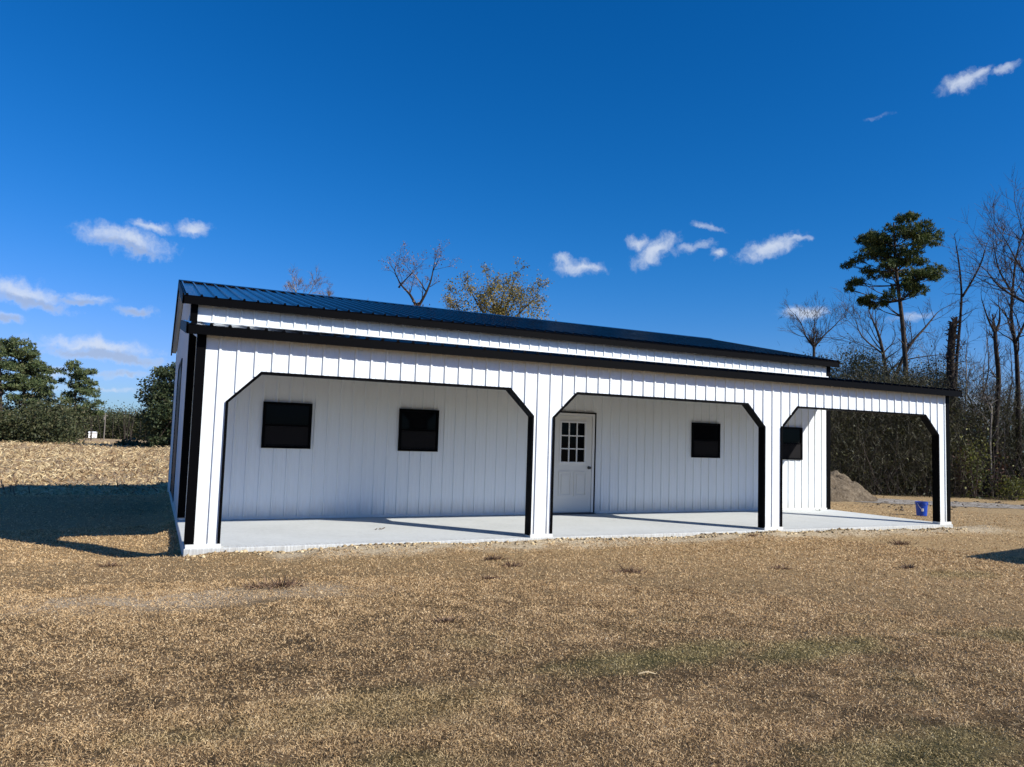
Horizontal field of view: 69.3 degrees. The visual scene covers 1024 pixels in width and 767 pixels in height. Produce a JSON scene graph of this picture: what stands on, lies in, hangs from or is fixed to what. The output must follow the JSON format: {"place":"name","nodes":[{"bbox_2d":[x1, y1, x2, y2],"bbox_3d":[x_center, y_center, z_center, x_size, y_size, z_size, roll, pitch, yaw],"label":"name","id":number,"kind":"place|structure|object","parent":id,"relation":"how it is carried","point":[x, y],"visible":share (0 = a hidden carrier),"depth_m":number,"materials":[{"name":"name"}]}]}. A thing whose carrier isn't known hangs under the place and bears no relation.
{"place":"outdoors","nodes":[
{"label":"outdoors","id":0,"kind":"place"},
{"bbox_2d":[0,435,1023,766],"bbox_3d":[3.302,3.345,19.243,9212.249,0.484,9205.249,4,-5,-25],"label":"ground","id":1,"kind":"structure","parent":0,"point":[926,535],"depth_m":5.88,"materials":[{"name":"brown plant"}]},
{"bbox_2d":[0,337,27,414],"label":"pine tree","id":2,"kind":"object","parent":1,"relation":"on","point":[7,366],"visible":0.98,"depth_m":75.99,"materials":[{"name":"green plant"}]},
{"bbox_2d":[1,335,53,411],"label":"pine tree","id":3,"kind":"object","parent":1,"relation":"on","point":[33,383],"visible":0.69,"depth_m":77.72,"materials":[{"name":"green plant"}]},
{"bbox_2d":[13,359,57,406],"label":"pine tree","id":4,"kind":"object","parent":1,"relation":"on","point":[47,380],"visible":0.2,"depth_m":80.90,"materials":[{"name":"green plant"}]},
{"bbox_2d":[49,359,106,440],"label":"pine tree","id":5,"kind":"object","parent":1,"relation":"on","point":[75,383],"visible":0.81,"depth_m":78.77,"materials":[{"name":"green plant"}]},
{"bbox_2d":[0,439,169,495],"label":"corn litter","id":6,"kind":"object","parent":1,"relation":"on","point":[13,452],"visible":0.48,"depth_m":32.71,"materials":[{"name":"beige plant"}]},
{"bbox_2d":[88,431,97,437],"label":"shed","id":7,"kind":"structure","parent":1,"relation":"on","point":[94,434],"depth_m":94.82,"materials":[{"name":"white paint"}]},
{"bbox_2d":[103,413,107,439],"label":"utility pole","id":8,"kind":"object","parent":1,"relation":"on","point":[105,415],"visible":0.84,"depth_m":98.06,"materials":[{"name":"grey wood"}]},
{"bbox_2d":[95,560,128,567],"bbox_3d":[-4.819,2.158,8.884,0.352,0.117,0.287,1,-4,4],"label":"weed clump","id":9,"kind":"object","parent":1,"relation":"on","point":[110,565],"visible":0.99,"depth_m":8.88,"materials":[{"name":"brown plant"}]},
{"bbox_2d":[82,404,145,439],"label":"bare treeline","id":10,"kind":"object","parent":1,"relation":"on","point":[124,427],"visible":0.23,"depth_m":90.78,"materials":[{"name":"plant"}]},
{"bbox_2d":[133,362,175,446],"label":"oak tree","id":11,"kind":"object","parent":1,"relation":"on","point":[158,399],"visible":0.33,"depth_m":64.67,"materials":[{"name":"green plant"}]},
{"bbox_2d":[244,581,265,588],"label":"weed clump","id":12,"kind":"object","parent":1,"relation":"on","point":[251,585],"visible":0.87,"depth_m":7.90,"materials":[{"name":"brown plant"}]},
{"bbox_2d":[252,575,305,589],"bbox_3d":[-2.512,2.121,7.967,0.629,0.170,0.559,4,-5,-25],"label":"weed clump","id":13,"kind":"object","parent":1,"relation":"on","point":[279,583],"visible":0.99,"depth_m":7.98,"materials":[{"name":"brown plant"}]},
{"bbox_2d":[283,264,328,293],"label":"bare tree","id":14,"kind":"object","parent":1,"relation":"on","point":[300,282],"visible":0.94,"depth_m":59.99,"materials":[{"name":"brown plant"}]},
{"bbox_2d":[316,281,335,296],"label":"bare tree","id":15,"kind":"object","parent":1,"relation":"on","point":[328,292],"visible":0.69,"depth_m":61.76,"materials":[{"name":"brown plant"}]},
{"bbox_2d":[378,239,463,306],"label":"bare tree","id":16,"kind":"object","parent":1,"relation":"on","point":[409,291],"visible":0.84,"depth_m":49.91,"materials":[{"name":"brown plant"}]},
{"bbox_2d":[419,614,460,623],"bbox_3d":[-0.651,2.110,6.697,0.390,0.108,0.218,2,-4,-1],"label":"weed clump","id":17,"kind":"object","parent":1,"relation":"on","point":[444,619],"visible":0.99,"depth_m":6.70,"materials":[{"name":"plant"}]},
{"bbox_2d":[474,574,503,579],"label":"weed clump","id":18,"kind":"object","parent":1,"relation":"on","point":[487,577],"visible":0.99,"depth_m":8.84,"materials":[{"name":"brown plant"}]},
{"bbox_2d":[480,553,510,560],"bbox_3d":[-0.213,2.376,10.144,0.447,0.125,0.308,2,-4,-6],"label":"weed clump","id":19,"kind":"object","parent":1,"relation":"on","point":[494,557],"visible":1,"depth_m":10.15,"materials":[{"name":"brown plant"}]},
{"bbox_2d":[439,256,555,320],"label":"autumn tree","id":20,"kind":"object","parent":1,"relation":"on","point":[496,308],"visible":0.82,"depth_m":44.71,"materials":[{"name":"yellow plant"}]},
{"bbox_2d":[0,384,1011,463],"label":"treeline","id":21,"kind":"object","parent":1,"relation":"on","point":[40,421],"visible":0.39,"depth_m":72.15,"materials":[{"name":"green plant"}]},
{"bbox_2d":[498,559,523,567],"bbox_3d":[0.022,2.372,9.771,0.426,0.105,0.295,4,-5,-25],"label":"weed clump","id":22,"kind":"object","parent":1,"relation":"on","point":[512,565],"visible":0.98,"depth_m":9.76,"materials":[{"name":"brown plant"}]},
{"bbox_2d":[167,484,952,556],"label":"concrete slab","id":23,"kind":"structure","parent":1,"relation":"on","point":[261,535],"depth_m":13.00,"materials":[{"name":"grey concrete"}]},
{"bbox_2d":[168,279,961,548],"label":"metal building","id":24,"kind":"structure","parent":23,"relation":"on","point":[290,405],"depth_m":14.12,"materials":[{"name":"white metal"}]},
{"bbox_2d":[170,358,182,500],"bbox_3d":[-7.649,1.034,16.889,0.027,3.050,3.100,4,-5,-25],"label":"garage door","id":25,"kind":"structure","parent":24,"relation":"in","point":[178,391],"depth_m":16.99,"materials":[{"name":"white metal"}]},
{"bbox_2d":[261,401,312,448],"bbox_3d":[-4.033,0.751,13.288,0.850,0.820,0.082,4,-5,-25],"label":"window","id":26,"kind":"structure","parent":24,"relation":"in","point":[277,416],"depth_m":13.27,"materials":[{"name":"black glass"}]},
{"bbox_2d":[398,408,438,451],"bbox_3d":[-1.810,0.906,14.349,0.795,0.810,0.082,4,-5,-25],"label":"window","id":27,"kind":"structure","parent":24,"relation":"in","point":[411,436],"depth_m":14.33,"materials":[{"name":"black glass"}]},
{"bbox_2d":[553,411,596,514],"bbox_3d":[1.312,1.684,15.762,1.100,2.163,0.140,4,-5,-25],"label":"door","id":28,"kind":"structure","parent":24,"relation":"in","point":[575,434],"depth_m":15.81,"materials":[{"name":"paint"}]},
{"bbox_2d":[691,422,720,457],"bbox_3d":[4.538,1.334,17.380,0.820,0.810,0.082,4,-5,-25],"label":"window","id":29,"kind":"structure","parent":24,"relation":"in","point":[703,435],"depth_m":17.35,"materials":[{"name":"black glass"}]},
{"bbox_2d":[783,427,802,459],"bbox_3d":[6.925,1.494,18.519,0.840,0.810,0.082,4,-5,-25],"label":"window","id":30,"kind":"structure","parent":24,"relation":"in","point":[792,436],"depth_m":18.54,"materials":[{"name":"black glass"}]},
{"bbox_2d":[185,527,969,560],"bbox_3d":[2.861,2.624,12.589,15.445,0.155,0.591,4,-5,-25],"label":"soil rubble","id":31,"kind":"object","parent":1,"relation":"on","point":[832,530],"visible":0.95,"depth_m":11.76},
{"bbox_2d":[607,564,649,574],"bbox_3d":[1.511,2.405,9.620,0.599,0.192,0.469,3,-4,-16],"label":"weed clump","id":32,"kind":"object","parent":1,"relation":"on","point":[632,570],"visible":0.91,"depth_m":9.62,"materials":[{"name":"brown plant"}]},
{"bbox_2d":[770,563,791,569],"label":"weed clump","id":33,"kind":"object","parent":1,"relation":"on","point":[781,567],"visible":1,"depth_m":10.30,"materials":[{"name":"brown plant"}]},
{"bbox_2d":[778,292,865,355],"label":"bare tree","id":34,"kind":"object","parent":1,"relation":"on","point":[813,341],"visible":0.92,"depth_m":47.90,"materials":[{"name":"brown plant"}]},
{"bbox_2d":[831,470,877,501],"bbox_3d":[10.739,3.562,26.423,5.200,1.412,5.200,4,-5,-25],"label":"dirt pile","id":35,"kind":"object","parent":1,"relation":"on","point":[844,488],"visible":0.23,"depth_m":25.09,"materials":[{"name":"brown soil"}]},
{"bbox_2d":[851,325,877,378],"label":"bare tree","id":36,"kind":"object","parent":1,"relation":"on","point":[863,345],"visible":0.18,"depth_m":40.18,"materials":[{"name":"brown plant"}]},
{"bbox_2d":[804,280,975,380],"bbox_3d":[19.674,-0.204,37.998,8.320,10.918,3.330,1,-4,6],"label":"bare tree","id":37,"kind":"object","parent":1,"relation":"on","point":[911,340],"visible":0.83,"depth_m":37.98,"materials":[{"name":"brown plant"}]},
{"bbox_2d":[839,210,949,376],"bbox_3d":[17.379,-1.381,33.720,4.606,12.509,3.987,0,-5,22],"label":"pine tree","id":38,"kind":"object","parent":1,"relation":"on","point":[881,248],"visible":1,"depth_m":33.67,"materials":[{"name":"green plant"}]},
{"bbox_2d":[886,539,910,544],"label":"weed clump","id":39,"kind":"object","parent":1,"relation":"on","point":[898,542],"visible":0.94,"depth_m":13.31,"materials":[{"name":"brown plant"}]},
{"bbox_2d":[777,321,1023,498],"bbox_3d":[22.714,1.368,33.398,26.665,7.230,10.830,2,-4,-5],"label":"undergrowth","id":40,"kind":"object","parent":1,"relation":"on","point":[863,358],"visible":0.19,"depth_m":30.01,"materials":[{"name":"green plant"}]},
{"bbox_2d":[898,561,918,568],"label":"weed clump","id":41,"kind":"object","parent":1,"relation":"on","point":[909,566],"visible":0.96,"depth_m":10.63,"materials":[{"name":"brown plant"}]},
{"bbox_2d":[915,501,927,515],"bbox_3d":[10.980,3.352,19.872,0.338,0.370,0.327,4,-5,-25],"label":"bucket","id":42,"kind":"object","parent":1,"relation":"on","point":[921,508],"visible":1,"depth_m":19.76,"materials":[{"name":"blue plastic"}]},
{"bbox_2d":[831,402,1023,498],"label":"brush undergrowth","id":43,"kind":"object","parent":1,"relation":"on","point":[903,476],"visible":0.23,"depth_m":28.90,"materials":[{"name":"plant"}]},
{"bbox_2d":[913,336,946,376],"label":"bare tree","id":44,"kind":"object","parent":1,"relation":"on","point":[926,354],"visible":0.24,"depth_m":42.40,"materials":[{"name":"brown plant"}]},
{"bbox_2d":[912,337,967,389],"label":"bare tree","id":45,"kind":"object","parent":1,"relation":"on","point":[935,354],"visible":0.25,"depth_m":36.83,"materials":[{"name":"brown plant"}]},
{"bbox_2d":[925,347,975,391],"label":"bare tree","id":46,"kind":"object","parent":1,"relation":"on","point":[946,365],"visible":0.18,"depth_m":35.14,"materials":[{"name":"brown plant"}]},
{"bbox_2d":[940,316,966,493],"bbox_3d":[18.414,0.962,30.834,1.124,7.487,1.018,4,-5,-25],"label":"broken tree","id":47,"kind":"object","parent":1,"relation":"on","point":[952,337],"visible":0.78,"depth_m":30.86,"materials":[{"name":"brown plant"}]},
{"bbox_2d":[932,319,991,494],"bbox_3d":[18.390,0.888,31.122,2.471,7.650,2.657,4,-5,-25],"label":"bare tree","id":48,"kind":"object","parent":1,"relation":"on","point":[976,370],"visible":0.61,"depth_m":30.79,"materials":[{"name":"dark bark"},{"name":"grey twig"}]},
{"bbox_2d":[950,439,982,497],"bbox_3d":[17.880,3.352,29.212,1.351,2.373,1.446,0,-5,27],"label":"shrub","id":49,"kind":"object","parent":1,"relation":"on","point":[968,488],"visible":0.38,"depth_m":29.21,"materials":[{"name":"green plant"}]},
{"bbox_2d":[942,229,991,446],"bbox_3d":[19.224,-0.859,31.141,2.108,11.157,1.859,1,-4,4],"label":"bare tree","id":50,"kind":"object","parent":1,"relation":"on","point":[962,295],"visible":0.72,"depth_m":31.55,"materials":[{"name":"brown plant"}]},
{"bbox_2d":[945,357,992,445],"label":"bare tree","id":51,"kind":"object","parent":1,"relation":"on","point":[971,380],"visible":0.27,"depth_m":33.00,"materials":[{"name":"brown plant"}]},
{"bbox_2d":[926,167,1023,333],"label":"bare tree","id":52,"kind":"object","parent":1,"relation":"on","point":[1018,263],"visible":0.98,"depth_m":28.90,"materials":[{"name":"brown plant"}]},
{"bbox_2d":[950,417,1003,498],"bbox_3d":[17.843,2.900,28.699,1.736,3.172,1.793,2,-4,-6],"label":"shrub","id":53,"kind":"object","parent":1,"relation":"on","point":[972,458],"visible":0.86,"depth_m":28.56,"materials":[{"name":"green plant"}]},
{"bbox_2d":[939,196,1023,495],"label":"bare tree","id":54,"kind":"object","parent":1,"relation":"on","point":[1014,339],"visible":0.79,"depth_m":30.45,"materials":[{"name":"brown plant"}]},
{"bbox_2d":[951,367,1022,497],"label":"bare tree","id":55,"kind":"object","parent":1,"relation":"on","point":[990,423],"visible":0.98,"depth_m":29.29,"materials":[{"name":"brown plant"}]},
{"bbox_2d":[970,309,1004,436],"bbox_3d":[23.745,0.642,37.688,2.588,9.460,2.392,-1,-5,32],"label":"bare tree","id":56,"kind":"object","parent":1,"relation":"on","point":[988,349],"visible":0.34,"depth_m":37.84,"materials":[{"name":"brown plant"}]},
{"bbox_2d":[968,336,1011,492],"bbox_3d":[20.478,1.340,31.779,1.922,6.951,2.832,4,-5,-25],"label":"bare tree","id":57,"kind":"object","parent":1,"relation":"on","point":[989,355],"visible":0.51,"depth_m":31.77,"materials":[{"name":"brown plant"}]},
{"bbox_2d":[980,280,1015,496],"bbox_3d":[19.389,0.135,29.721,2.075,8.988,1.206,5,-6,-39],"label":"broken tree","id":58,"kind":"object","parent":1,"relation":"on","point":[995,328],"visible":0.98,"depth_m":30.01,"materials":[{"name":"brown plant"}]},
{"bbox_2d":[979,439,1023,498],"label":"shrub","id":59,"kind":"object","parent":1,"relation":"on","point":[1001,472],"visible":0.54,"depth_m":29.41,"materials":[{"name":"green plant"}]},
{"bbox_2d":[987,465,1023,500],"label":"shrub","id":60,"kind":"object","parent":1,"relation":"on","point":[1012,484],"visible":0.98,"depth_m":28.14,"materials":[{"name":"green plant"}]},
{"bbox_2d":[992,339,1020,460],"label":"bare tree","id":61,"kind":"object","parent":1,"relation":"on","point":[1004,362],"visible":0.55,"depth_m":34.08,"materials":[{"name":"brown plant"}]},
{"bbox_2d":[1002,320,1023,458],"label":"bare tree","id":62,"kind":"object","parent":1,"relation":"on","point":[1014,361],"visible":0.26,"depth_m":36.04,"materials":[{"name":"brown plant"}]},
{"bbox_2d":[1002,349,1023,413],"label":"bare tree","id":63,"kind":"object","parent":1,"relation":"on","point":[1014,387],"visible":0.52,"depth_m":31.05,"materials":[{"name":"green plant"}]},
{"bbox_2d":[0,0,1023,454],"label":"sky","id":64,"kind":"structure","parent":0,"point":[679,167],"materials":[{"name":"blue"}]},
{"bbox_2d":[855,498,1023,508],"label":"dirt track","id":65,"kind":"structure","parent":0,"point":[900,501],"depth_m":24.82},
{"bbox_2d":[840,500,1023,510],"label":"track rubble","id":66,"kind":"object","parent":65,"relation":"on","point":[901,509],"visible":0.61,"depth_m":23.89,"materials":[{"name":"brown gravel"}]}
]}

